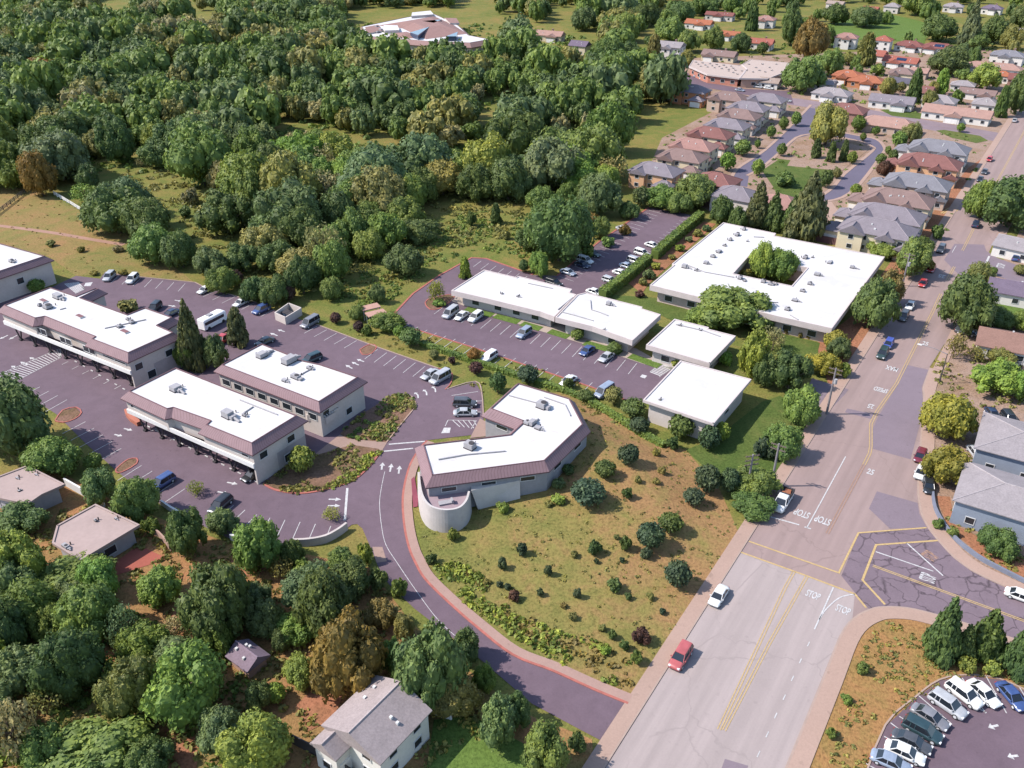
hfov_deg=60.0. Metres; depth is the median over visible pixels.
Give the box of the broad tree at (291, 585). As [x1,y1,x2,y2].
[278,558,340,609]
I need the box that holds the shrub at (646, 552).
[640,546,652,558]
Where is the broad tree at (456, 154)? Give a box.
[449,149,474,169]
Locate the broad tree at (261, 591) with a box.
[249,581,271,603]
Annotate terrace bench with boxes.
[438,497,453,505]
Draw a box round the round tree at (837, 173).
[832,168,842,177]
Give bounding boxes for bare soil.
[164,726,198,767]
[165,609,179,628]
[230,554,265,575]
[296,688,342,730]
[629,222,714,290]
[787,138,869,170]
[936,496,1023,576]
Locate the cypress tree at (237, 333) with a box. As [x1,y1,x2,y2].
[226,306,248,349]
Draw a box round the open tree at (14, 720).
[0,697,38,764]
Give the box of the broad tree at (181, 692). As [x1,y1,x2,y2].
[138,636,226,732]
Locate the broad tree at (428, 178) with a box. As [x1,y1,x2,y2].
[411,166,438,200]
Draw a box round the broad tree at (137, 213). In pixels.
[118,196,170,238]
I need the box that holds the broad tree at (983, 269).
[967,261,996,281]
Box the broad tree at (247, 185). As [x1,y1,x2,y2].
[231,166,259,201]
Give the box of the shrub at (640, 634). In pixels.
[631,625,651,645]
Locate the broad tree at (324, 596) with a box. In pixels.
[291,565,352,640]
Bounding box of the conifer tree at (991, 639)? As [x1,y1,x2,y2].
[974,608,1007,666]
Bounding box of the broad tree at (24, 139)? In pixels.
[18,123,39,146]
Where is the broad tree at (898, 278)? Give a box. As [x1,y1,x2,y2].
[882,266,905,300]
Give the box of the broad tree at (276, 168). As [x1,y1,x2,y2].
[257,148,323,199]
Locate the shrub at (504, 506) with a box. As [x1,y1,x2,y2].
[496,501,509,512]
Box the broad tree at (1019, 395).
[1012,370,1023,401]
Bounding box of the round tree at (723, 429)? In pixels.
[716,421,730,440]
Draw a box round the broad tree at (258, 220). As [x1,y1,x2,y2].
[246,211,272,229]
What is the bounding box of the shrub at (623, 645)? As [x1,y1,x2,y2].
[619,639,629,650]
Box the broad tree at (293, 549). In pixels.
[280,538,305,568]
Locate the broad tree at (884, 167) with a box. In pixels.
[876,160,895,174]
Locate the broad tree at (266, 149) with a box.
[255,141,284,161]
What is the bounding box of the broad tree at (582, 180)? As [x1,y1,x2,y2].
[577,173,596,186]
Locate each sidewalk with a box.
[404,441,631,701]
[582,110,1018,767]
[788,607,1012,767]
[919,368,1023,588]
[933,221,1009,370]
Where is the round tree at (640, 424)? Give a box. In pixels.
[629,416,649,432]
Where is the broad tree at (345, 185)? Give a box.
[326,173,364,206]
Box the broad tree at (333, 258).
[312,237,351,280]
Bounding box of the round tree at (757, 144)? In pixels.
[754,139,760,147]
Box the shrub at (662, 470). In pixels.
[658,466,665,473]
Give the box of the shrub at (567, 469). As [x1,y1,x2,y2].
[562,463,574,475]
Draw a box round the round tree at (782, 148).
[776,142,786,155]
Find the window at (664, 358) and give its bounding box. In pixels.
[660,354,669,362]
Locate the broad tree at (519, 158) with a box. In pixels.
[508,154,523,162]
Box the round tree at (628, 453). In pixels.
[617,443,638,464]
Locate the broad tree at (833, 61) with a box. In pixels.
[815,47,844,76]
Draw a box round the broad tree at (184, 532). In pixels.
[164,505,208,556]
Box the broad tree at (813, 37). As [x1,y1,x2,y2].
[792,14,831,58]
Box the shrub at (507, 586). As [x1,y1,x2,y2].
[504,583,511,589]
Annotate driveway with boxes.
[352,497,623,739]
[809,378,848,405]
[827,201,836,220]
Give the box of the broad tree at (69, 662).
[25,625,107,706]
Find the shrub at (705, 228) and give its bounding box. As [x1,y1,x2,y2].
[702,224,711,231]
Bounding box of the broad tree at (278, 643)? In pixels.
[271,629,289,653]
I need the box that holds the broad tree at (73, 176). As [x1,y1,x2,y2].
[70,171,77,179]
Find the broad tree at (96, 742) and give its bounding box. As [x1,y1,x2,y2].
[31,710,159,767]
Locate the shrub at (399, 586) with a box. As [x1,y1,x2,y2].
[391,577,408,597]
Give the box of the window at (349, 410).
[346,405,352,415]
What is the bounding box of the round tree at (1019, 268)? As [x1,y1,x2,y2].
[1013,264,1023,274]
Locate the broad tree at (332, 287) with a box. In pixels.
[319,275,344,300]
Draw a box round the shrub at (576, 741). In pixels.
[567,730,586,752]
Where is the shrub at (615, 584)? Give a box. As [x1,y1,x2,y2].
[606,577,622,592]
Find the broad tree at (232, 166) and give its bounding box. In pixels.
[215,148,267,194]
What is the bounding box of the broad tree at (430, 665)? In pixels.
[391,615,471,715]
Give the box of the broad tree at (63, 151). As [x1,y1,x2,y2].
[18,127,90,180]
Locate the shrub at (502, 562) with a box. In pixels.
[497,557,506,569]
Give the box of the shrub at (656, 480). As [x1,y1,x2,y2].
[652,477,660,483]
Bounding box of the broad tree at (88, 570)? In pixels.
[72,556,120,592]
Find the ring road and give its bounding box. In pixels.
[734,108,882,200]
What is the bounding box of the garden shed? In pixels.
[225,639,270,678]
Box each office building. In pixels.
[0,243,56,302]
[0,287,182,387]
[120,367,307,483]
[214,343,367,436]
[415,383,590,532]
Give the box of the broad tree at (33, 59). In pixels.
[28,56,51,61]
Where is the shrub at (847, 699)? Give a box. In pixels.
[840,693,853,705]
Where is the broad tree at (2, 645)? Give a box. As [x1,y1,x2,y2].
[0,639,6,650]
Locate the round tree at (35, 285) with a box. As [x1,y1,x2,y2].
[26,278,44,291]
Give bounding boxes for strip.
[419,340,666,447]
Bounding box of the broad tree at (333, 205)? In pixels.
[318,187,354,224]
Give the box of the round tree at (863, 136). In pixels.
[860,132,866,140]
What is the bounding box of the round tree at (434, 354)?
[428,349,438,358]
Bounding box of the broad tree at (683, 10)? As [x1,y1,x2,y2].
[667,0,696,22]
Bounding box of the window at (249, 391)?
[245,387,254,396]
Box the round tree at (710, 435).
[697,424,721,448]
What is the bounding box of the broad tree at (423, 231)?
[402,218,439,245]
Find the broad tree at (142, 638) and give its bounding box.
[112,618,171,661]
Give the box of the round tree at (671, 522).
[657,511,684,532]
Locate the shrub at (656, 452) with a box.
[652,447,660,455]
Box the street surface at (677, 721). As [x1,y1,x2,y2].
[606,553,854,767]
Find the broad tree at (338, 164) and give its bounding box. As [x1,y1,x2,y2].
[330,153,348,181]
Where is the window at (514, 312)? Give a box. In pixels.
[512,310,519,315]
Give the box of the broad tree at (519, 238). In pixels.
[514,228,535,249]
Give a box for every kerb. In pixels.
[55,407,81,422]
[115,458,138,473]
[117,274,256,302]
[264,454,378,493]
[316,324,437,367]
[359,344,376,354]
[386,394,416,441]
[396,257,532,310]
[402,440,627,703]
[411,327,626,399]
[425,294,454,309]
[447,381,483,413]
[556,207,649,275]
[603,111,1018,767]
[731,105,811,175]
[747,133,809,175]
[785,606,1013,767]
[824,137,875,194]
[828,133,885,201]
[867,674,1023,767]
[917,367,1005,586]
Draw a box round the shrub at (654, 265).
[651,262,660,269]
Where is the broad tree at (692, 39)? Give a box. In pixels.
[677,28,702,51]
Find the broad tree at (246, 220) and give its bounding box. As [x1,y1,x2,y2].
[239,215,254,226]
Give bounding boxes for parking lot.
[0,272,483,542]
[396,208,692,400]
[687,73,793,104]
[869,676,1023,767]
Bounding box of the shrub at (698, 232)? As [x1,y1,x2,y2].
[693,229,703,236]
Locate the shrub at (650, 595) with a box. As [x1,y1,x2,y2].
[646,592,653,600]
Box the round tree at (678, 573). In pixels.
[664,559,692,587]
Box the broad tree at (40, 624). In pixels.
[26,602,58,642]
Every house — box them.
[0,466,65,509]
[52,504,139,560]
[309,675,431,767]
[533,29,565,42]
[568,40,591,54]
[660,39,686,57]
[684,18,714,30]
[700,48,738,62]
[701,171,742,190]
[704,10,735,21]
[709,185,754,211]
[723,29,741,41]
[750,36,774,51]
[758,15,777,28]
[758,76,781,89]
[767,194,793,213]
[810,85,853,102]
[813,79,838,88]
[826,0,845,7]
[832,68,865,85]
[833,32,859,49]
[834,102,869,124]
[846,73,883,90]
[858,115,915,134]
[868,93,916,112]
[875,35,893,51]
[876,50,888,61]
[881,54,920,68]
[883,3,900,13]
[887,67,914,78]
[889,76,910,89]
[893,39,923,52]
[910,67,930,79]
[921,42,953,54]
[921,85,935,98]
[921,92,959,107]
[921,103,994,126]
[942,1,964,12]
[949,80,976,90]
[959,86,997,99]
[969,61,1022,72]
[971,97,996,110]
[974,325,1023,365]
[980,3,1003,15]
[988,277,1023,308]
[989,48,1023,66]
[991,233,1023,262]
[999,71,1009,83]
[1007,73,1018,84]
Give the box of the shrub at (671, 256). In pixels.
[668,254,675,259]
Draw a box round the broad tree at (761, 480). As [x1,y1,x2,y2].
[735,464,782,495]
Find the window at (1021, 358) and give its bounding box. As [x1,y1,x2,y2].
[1017,355,1023,361]
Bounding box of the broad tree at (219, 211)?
[192,187,254,233]
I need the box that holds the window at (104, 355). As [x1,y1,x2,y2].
[103,354,114,360]
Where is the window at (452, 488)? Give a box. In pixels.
[441,486,456,492]
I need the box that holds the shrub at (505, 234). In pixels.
[501,230,509,239]
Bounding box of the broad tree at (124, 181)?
[97,174,153,198]
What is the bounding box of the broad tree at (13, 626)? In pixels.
[0,595,29,647]
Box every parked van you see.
[300,313,319,328]
[428,367,451,384]
[442,303,458,318]
[594,380,614,398]
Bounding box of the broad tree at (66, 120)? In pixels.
[17,107,90,145]
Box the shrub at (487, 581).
[483,578,491,584]
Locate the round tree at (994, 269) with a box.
[991,267,997,273]
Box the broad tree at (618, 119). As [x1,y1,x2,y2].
[580,98,638,146]
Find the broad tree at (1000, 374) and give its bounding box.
[968,356,1020,394]
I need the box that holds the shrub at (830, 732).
[825,727,836,738]
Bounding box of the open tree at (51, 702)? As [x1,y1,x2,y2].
[21,681,64,715]
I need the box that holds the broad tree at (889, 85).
[879,76,898,94]
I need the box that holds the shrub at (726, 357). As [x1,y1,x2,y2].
[718,351,732,365]
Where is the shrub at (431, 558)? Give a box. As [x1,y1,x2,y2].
[425,553,436,563]
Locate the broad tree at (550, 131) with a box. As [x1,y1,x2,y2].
[540,125,571,139]
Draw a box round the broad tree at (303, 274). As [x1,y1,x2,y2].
[282,254,321,293]
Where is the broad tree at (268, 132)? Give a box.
[249,120,278,142]
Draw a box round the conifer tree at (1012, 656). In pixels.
[1000,630,1023,683]
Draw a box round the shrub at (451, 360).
[448,356,454,363]
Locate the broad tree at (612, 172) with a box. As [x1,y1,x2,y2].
[594,163,621,185]
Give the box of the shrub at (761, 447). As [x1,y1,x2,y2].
[753,435,775,458]
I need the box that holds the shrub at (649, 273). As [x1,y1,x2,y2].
[642,268,655,278]
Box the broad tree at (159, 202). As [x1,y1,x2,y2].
[150,197,169,215]
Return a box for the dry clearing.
[48,692,222,767]
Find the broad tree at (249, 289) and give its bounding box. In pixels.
[238,275,266,302]
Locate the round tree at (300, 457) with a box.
[287,445,314,471]
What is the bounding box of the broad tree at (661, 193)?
[646,182,675,207]
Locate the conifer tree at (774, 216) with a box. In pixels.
[761,190,784,233]
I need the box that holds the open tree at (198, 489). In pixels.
[186,480,203,496]
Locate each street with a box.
[605,111,1023,767]
[787,98,997,140]
[841,528,1023,637]
[944,244,1023,281]
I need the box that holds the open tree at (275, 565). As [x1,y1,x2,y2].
[267,555,292,578]
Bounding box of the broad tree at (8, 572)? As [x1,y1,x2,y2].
[0,558,40,592]
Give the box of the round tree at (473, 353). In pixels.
[467,347,481,359]
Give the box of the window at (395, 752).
[389,748,397,760]
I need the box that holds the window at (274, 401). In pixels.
[269,396,278,405]
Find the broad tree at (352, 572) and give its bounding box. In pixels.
[330,554,370,603]
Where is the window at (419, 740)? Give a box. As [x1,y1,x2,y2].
[414,734,422,750]
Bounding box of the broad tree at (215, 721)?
[195,703,243,757]
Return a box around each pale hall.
[689,60,745,86]
[739,59,788,87]
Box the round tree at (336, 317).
[330,312,341,323]
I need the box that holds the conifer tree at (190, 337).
[176,298,206,372]
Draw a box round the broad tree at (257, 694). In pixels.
[244,679,270,712]
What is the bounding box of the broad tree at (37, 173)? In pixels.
[15,149,58,196]
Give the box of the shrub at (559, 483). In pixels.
[551,477,565,488]
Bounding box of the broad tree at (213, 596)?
[172,559,256,645]
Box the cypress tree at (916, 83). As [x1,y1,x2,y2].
[905,67,923,103]
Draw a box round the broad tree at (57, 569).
[36,550,116,587]
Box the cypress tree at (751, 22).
[744,0,759,30]
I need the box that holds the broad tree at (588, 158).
[522,137,598,185]
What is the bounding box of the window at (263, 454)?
[259,449,268,460]
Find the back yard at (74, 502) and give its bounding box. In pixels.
[0,473,592,767]
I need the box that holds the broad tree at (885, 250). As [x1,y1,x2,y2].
[865,240,896,258]
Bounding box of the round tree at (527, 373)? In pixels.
[517,364,538,382]
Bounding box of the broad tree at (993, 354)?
[985,346,1018,361]
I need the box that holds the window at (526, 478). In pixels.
[520,475,534,481]
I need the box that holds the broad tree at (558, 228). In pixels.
[521,192,597,262]
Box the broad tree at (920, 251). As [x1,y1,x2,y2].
[895,235,933,276]
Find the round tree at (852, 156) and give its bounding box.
[847,151,857,163]
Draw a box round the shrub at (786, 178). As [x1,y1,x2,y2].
[775,171,796,186]
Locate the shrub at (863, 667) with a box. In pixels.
[857,660,869,674]
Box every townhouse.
[627,161,685,188]
[655,148,710,177]
[667,137,720,167]
[670,84,711,107]
[685,126,736,155]
[703,117,752,144]
[706,91,748,112]
[715,108,763,135]
[725,100,771,126]
[746,92,788,117]
[823,216,920,260]
[833,202,928,236]
[846,187,937,228]
[866,171,953,210]
[886,152,963,188]
[893,138,971,172]
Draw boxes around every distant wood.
[0,0,662,142]
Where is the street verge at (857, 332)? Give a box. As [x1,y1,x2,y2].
[818,160,979,383]
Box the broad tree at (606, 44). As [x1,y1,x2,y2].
[591,35,625,53]
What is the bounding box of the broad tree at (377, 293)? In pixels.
[367,284,385,302]
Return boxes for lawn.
[426,716,525,767]
[463,307,494,316]
[492,314,520,323]
[519,321,542,330]
[547,329,570,338]
[582,340,622,354]
[611,295,687,320]
[627,354,661,367]
[687,396,805,492]
[763,159,826,196]
[780,334,819,356]
[828,15,926,45]
[882,109,921,118]
[937,130,987,142]
[998,304,1023,312]
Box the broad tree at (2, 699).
[0,696,19,735]
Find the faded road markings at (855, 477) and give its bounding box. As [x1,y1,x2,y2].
[808,103,988,533]
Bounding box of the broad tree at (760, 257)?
[748,239,773,278]
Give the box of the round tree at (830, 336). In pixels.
[823,329,850,346]
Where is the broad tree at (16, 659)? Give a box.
[0,642,37,699]
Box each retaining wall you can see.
[293,522,347,546]
[931,491,1023,582]
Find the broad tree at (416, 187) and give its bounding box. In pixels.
[402,172,427,208]
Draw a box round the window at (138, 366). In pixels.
[134,361,143,371]
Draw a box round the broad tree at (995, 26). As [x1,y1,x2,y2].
[982,13,1009,43]
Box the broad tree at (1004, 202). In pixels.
[980,174,1023,232]
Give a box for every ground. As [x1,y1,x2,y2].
[0,0,1023,749]
[652,49,1023,238]
[933,230,1023,583]
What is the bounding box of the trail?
[0,225,125,245]
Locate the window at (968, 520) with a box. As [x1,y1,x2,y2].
[963,516,975,525]
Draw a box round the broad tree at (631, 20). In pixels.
[611,11,641,38]
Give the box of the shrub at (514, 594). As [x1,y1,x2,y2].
[508,589,519,602]
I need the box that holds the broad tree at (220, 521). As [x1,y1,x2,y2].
[204,506,240,535]
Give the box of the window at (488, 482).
[481,480,496,485]
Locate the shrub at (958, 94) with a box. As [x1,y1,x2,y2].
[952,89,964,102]
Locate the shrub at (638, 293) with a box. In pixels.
[634,289,644,296]
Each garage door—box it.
[340,755,352,767]
[689,102,699,107]
[703,57,710,61]
[769,112,776,117]
[820,97,830,102]
[824,233,836,237]
[859,85,869,89]
[887,64,896,68]
[891,106,902,112]
[905,48,913,52]
[924,50,932,54]
[945,118,957,123]
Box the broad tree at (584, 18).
[570,5,597,30]
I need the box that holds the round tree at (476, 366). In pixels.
[468,361,482,373]
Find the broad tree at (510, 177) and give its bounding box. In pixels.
[489,155,533,203]
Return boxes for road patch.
[722,759,747,767]
[845,409,873,418]
[869,491,925,527]
[872,365,927,458]
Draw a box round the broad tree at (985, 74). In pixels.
[967,61,1003,88]
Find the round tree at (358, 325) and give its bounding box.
[353,321,363,331]
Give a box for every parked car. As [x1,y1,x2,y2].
[102,269,116,280]
[125,272,139,283]
[148,299,162,310]
[155,470,175,489]
[164,308,178,315]
[196,285,207,294]
[207,492,233,513]
[232,298,250,307]
[240,468,255,482]
[251,302,270,314]
[254,336,275,345]
[302,350,322,361]
[420,368,438,380]
[452,396,476,407]
[453,407,476,417]
[454,310,469,320]
[467,309,483,322]
[481,348,497,361]
[515,325,532,338]
[544,276,562,285]
[559,267,576,276]
[559,374,577,385]
[573,260,589,268]
[576,254,593,263]
[579,345,595,355]
[585,287,598,294]
[593,250,600,257]
[598,351,614,362]
[601,274,612,281]
[612,268,623,273]
[618,261,630,267]
[626,255,638,262]
[633,247,649,255]
[644,241,656,247]
[668,639,693,671]
[708,583,729,607]
[753,84,762,88]
[869,747,912,767]
[876,345,889,359]
[883,336,894,348]
[883,738,926,766]
[890,727,933,755]
[897,308,909,321]
[901,712,944,745]
[905,300,915,309]
[909,701,950,731]
[913,446,927,462]
[913,463,925,480]
[918,278,927,287]
[922,476,935,494]
[926,265,936,272]
[927,686,969,720]
[936,243,946,252]
[944,675,984,710]
[954,325,977,336]
[965,677,1002,708]
[966,444,974,455]
[971,220,980,227]
[976,176,983,181]
[981,168,987,174]
[983,406,1000,415]
[986,155,992,161]
[994,680,1023,711]
[1000,408,1017,419]
[1004,586,1023,601]
[1011,255,1019,260]
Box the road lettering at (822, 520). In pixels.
[814,516,831,525]
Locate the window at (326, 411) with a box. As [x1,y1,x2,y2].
[322,408,329,418]
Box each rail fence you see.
[0,188,28,210]
[53,191,78,208]
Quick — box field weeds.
[4,187,176,277]
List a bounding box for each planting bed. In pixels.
[56,408,79,421]
[117,459,135,471]
[266,445,378,491]
[340,395,412,441]
[360,345,374,353]
[426,295,453,308]
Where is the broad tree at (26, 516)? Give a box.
[0,499,52,533]
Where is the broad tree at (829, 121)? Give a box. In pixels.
[809,99,848,144]
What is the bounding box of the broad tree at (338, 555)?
[325,545,352,568]
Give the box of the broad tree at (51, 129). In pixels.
[46,125,80,141]
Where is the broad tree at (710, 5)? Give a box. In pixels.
[689,0,719,14]
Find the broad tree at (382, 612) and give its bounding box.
[363,597,397,631]
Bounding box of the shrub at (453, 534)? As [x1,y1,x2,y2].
[447,527,459,540]
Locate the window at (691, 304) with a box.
[687,300,694,307]
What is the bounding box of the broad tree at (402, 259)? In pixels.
[381,242,424,275]
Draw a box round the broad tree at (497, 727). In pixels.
[478,690,516,752]
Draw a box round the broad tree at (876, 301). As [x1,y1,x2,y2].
[849,274,901,329]
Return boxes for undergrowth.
[0,609,249,767]
[24,505,481,767]
[89,22,595,173]
[123,168,530,298]
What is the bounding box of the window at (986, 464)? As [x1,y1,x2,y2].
[985,463,994,467]
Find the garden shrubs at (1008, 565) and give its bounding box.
[945,508,1023,571]
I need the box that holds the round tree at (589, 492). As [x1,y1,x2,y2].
[570,477,606,506]
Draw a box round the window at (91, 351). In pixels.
[89,349,95,355]
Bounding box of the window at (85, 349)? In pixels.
[82,345,89,352]
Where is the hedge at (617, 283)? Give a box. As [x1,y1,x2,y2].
[598,253,653,297]
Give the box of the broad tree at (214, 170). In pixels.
[205,159,222,189]
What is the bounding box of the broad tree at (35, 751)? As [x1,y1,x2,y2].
[17,718,62,767]
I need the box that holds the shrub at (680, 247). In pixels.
[675,244,685,250]
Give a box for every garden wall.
[63,478,105,506]
[154,529,171,551]
[160,500,177,512]
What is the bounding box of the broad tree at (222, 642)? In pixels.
[196,619,235,657]
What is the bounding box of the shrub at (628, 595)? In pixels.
[624,592,631,599]
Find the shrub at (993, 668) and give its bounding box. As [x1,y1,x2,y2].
[982,658,1002,676]
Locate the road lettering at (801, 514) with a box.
[793,509,810,518]
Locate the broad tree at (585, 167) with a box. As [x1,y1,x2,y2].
[563,160,594,184]
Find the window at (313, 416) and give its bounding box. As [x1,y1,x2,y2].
[307,411,317,421]
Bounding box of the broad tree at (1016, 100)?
[1009,70,1023,114]
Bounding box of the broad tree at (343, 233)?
[309,222,350,254]
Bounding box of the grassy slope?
[425,392,734,689]
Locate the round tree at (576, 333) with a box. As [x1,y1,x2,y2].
[570,328,583,339]
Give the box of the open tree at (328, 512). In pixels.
[322,506,339,520]
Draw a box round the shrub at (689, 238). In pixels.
[684,236,692,241]
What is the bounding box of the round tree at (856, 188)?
[850,183,862,192]
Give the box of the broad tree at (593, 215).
[590,211,597,220]
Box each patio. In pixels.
[115,547,166,574]
[470,419,485,437]
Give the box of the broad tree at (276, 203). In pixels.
[250,174,323,227]
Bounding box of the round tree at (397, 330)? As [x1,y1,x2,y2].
[393,325,405,337]
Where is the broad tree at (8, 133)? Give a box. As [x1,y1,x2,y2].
[0,116,18,144]
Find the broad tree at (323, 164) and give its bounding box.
[309,155,333,185]
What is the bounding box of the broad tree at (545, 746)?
[519,717,571,767]
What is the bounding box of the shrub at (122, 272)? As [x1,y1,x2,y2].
[118,269,127,274]
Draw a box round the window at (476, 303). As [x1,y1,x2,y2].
[472,300,479,305]
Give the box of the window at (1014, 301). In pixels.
[1011,298,1018,304]
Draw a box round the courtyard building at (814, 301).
[649,222,884,341]
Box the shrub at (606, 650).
[600,646,611,654]
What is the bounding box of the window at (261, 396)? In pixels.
[257,392,266,401]
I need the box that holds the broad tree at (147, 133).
[139,121,156,145]
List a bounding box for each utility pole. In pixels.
[744,454,759,473]
[770,442,785,472]
[825,367,842,413]
[903,253,914,281]
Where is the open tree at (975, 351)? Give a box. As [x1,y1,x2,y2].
[966,346,986,359]
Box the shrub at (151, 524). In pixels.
[139,516,160,534]
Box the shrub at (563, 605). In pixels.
[560,602,567,608]
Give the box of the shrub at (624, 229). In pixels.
[618,223,631,234]
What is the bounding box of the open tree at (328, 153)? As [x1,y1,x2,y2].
[311,142,335,159]
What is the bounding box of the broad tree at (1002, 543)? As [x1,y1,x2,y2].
[976,522,1022,562]
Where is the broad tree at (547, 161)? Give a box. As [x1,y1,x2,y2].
[522,135,586,190]
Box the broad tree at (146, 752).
[123,733,176,767]
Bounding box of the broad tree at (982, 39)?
[964,32,990,48]
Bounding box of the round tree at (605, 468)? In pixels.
[594,459,616,477]
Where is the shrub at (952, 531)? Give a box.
[946,527,959,536]
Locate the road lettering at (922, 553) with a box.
[921,550,938,560]
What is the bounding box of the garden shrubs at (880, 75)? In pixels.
[696,36,1023,118]
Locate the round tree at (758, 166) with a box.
[751,158,764,175]
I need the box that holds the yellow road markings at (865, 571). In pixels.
[717,131,1023,730]
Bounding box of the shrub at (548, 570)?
[543,565,552,575]
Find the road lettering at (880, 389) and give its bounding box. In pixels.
[874,387,887,392]
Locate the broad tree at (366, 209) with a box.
[352,199,383,221]
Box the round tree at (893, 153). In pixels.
[888,149,898,157]
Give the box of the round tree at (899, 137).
[891,130,907,146]
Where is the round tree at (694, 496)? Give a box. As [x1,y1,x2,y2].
[683,487,704,505]
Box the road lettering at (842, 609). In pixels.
[835,604,850,614]
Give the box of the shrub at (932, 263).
[923,259,935,270]
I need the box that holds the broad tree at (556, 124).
[552,122,566,131]
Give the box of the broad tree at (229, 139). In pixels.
[213,129,232,143]
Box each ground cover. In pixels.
[263,442,369,494]
[326,450,383,489]
[342,392,415,441]
[344,309,620,424]
[350,392,416,441]
[433,559,631,685]
[453,569,633,687]
[944,167,979,230]
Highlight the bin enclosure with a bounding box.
[274,303,301,324]
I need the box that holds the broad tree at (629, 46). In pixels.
[624,40,639,52]
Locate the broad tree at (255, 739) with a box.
[214,707,294,767]
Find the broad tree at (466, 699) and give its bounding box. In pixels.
[431,675,484,719]
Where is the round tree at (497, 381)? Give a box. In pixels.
[489,371,506,392]
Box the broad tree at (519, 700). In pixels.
[502,690,530,729]
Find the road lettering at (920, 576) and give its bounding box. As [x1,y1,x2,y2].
[919,572,935,583]
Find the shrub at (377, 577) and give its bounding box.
[368,566,387,591]
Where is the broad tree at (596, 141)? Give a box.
[559,121,627,169]
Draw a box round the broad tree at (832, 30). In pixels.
[828,25,836,44]
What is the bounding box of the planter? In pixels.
[411,477,417,506]
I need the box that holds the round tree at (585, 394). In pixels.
[576,388,594,401]
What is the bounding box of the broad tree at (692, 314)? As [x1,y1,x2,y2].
[682,306,719,329]
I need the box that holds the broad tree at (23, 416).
[0,371,53,461]
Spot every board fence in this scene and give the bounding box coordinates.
[291,734,350,767]
[814,235,836,244]
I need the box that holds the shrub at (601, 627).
[597,624,605,630]
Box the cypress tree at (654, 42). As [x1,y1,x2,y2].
[647,33,660,55]
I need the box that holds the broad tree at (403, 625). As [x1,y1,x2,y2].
[393,611,415,640]
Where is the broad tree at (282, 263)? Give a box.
[274,247,313,274]
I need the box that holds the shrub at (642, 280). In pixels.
[638,277,646,285]
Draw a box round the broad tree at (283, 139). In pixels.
[268,136,287,146]
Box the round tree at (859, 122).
[851,115,866,131]
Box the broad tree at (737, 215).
[727,206,747,226]
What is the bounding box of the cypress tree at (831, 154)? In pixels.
[825,141,836,162]
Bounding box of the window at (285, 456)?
[284,452,290,463]
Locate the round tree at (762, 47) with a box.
[757,42,768,54]
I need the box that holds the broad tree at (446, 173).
[424,156,462,196]
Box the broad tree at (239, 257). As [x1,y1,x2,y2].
[225,240,258,271]
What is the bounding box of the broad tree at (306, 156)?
[290,145,318,166]
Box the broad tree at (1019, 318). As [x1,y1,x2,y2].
[1013,310,1023,330]
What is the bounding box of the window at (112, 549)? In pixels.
[103,543,117,556]
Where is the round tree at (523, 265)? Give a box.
[518,259,528,271]
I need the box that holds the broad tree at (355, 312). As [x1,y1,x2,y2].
[347,303,365,320]
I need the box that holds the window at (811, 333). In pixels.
[806,329,816,337]
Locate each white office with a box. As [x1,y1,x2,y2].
[451,270,575,326]
[555,292,660,351]
[643,360,750,438]
[646,319,735,368]
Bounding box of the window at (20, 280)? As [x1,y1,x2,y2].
[16,277,24,284]
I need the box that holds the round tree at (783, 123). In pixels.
[778,116,788,129]
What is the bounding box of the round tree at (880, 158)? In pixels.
[875,153,886,163]
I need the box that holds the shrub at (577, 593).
[573,588,581,597]
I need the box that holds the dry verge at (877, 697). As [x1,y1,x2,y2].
[810,619,1023,767]
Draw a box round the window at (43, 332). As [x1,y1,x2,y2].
[40,328,46,335]
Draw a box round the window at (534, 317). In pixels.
[531,314,538,320]
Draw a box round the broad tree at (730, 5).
[721,0,740,12]
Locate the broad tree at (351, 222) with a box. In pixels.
[334,204,367,249]
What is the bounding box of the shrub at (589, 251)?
[581,246,593,257]
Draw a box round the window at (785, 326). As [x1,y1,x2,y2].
[782,324,791,331]
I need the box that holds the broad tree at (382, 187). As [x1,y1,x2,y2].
[347,162,406,212]
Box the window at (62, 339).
[59,336,65,343]
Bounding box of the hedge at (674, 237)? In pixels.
[651,210,704,259]
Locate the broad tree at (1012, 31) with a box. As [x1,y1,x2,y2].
[999,23,1023,49]
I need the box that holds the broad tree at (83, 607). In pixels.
[50,579,120,642]
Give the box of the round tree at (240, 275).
[231,269,243,285]
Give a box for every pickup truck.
[219,330,226,343]
[775,485,794,513]
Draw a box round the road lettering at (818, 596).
[805,590,820,599]
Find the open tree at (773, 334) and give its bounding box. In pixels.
[765,325,785,349]
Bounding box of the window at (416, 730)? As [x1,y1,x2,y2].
[413,724,421,735]
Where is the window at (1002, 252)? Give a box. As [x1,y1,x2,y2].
[999,250,1005,255]
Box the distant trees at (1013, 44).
[567,0,1023,50]
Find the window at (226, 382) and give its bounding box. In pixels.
[222,378,230,386]

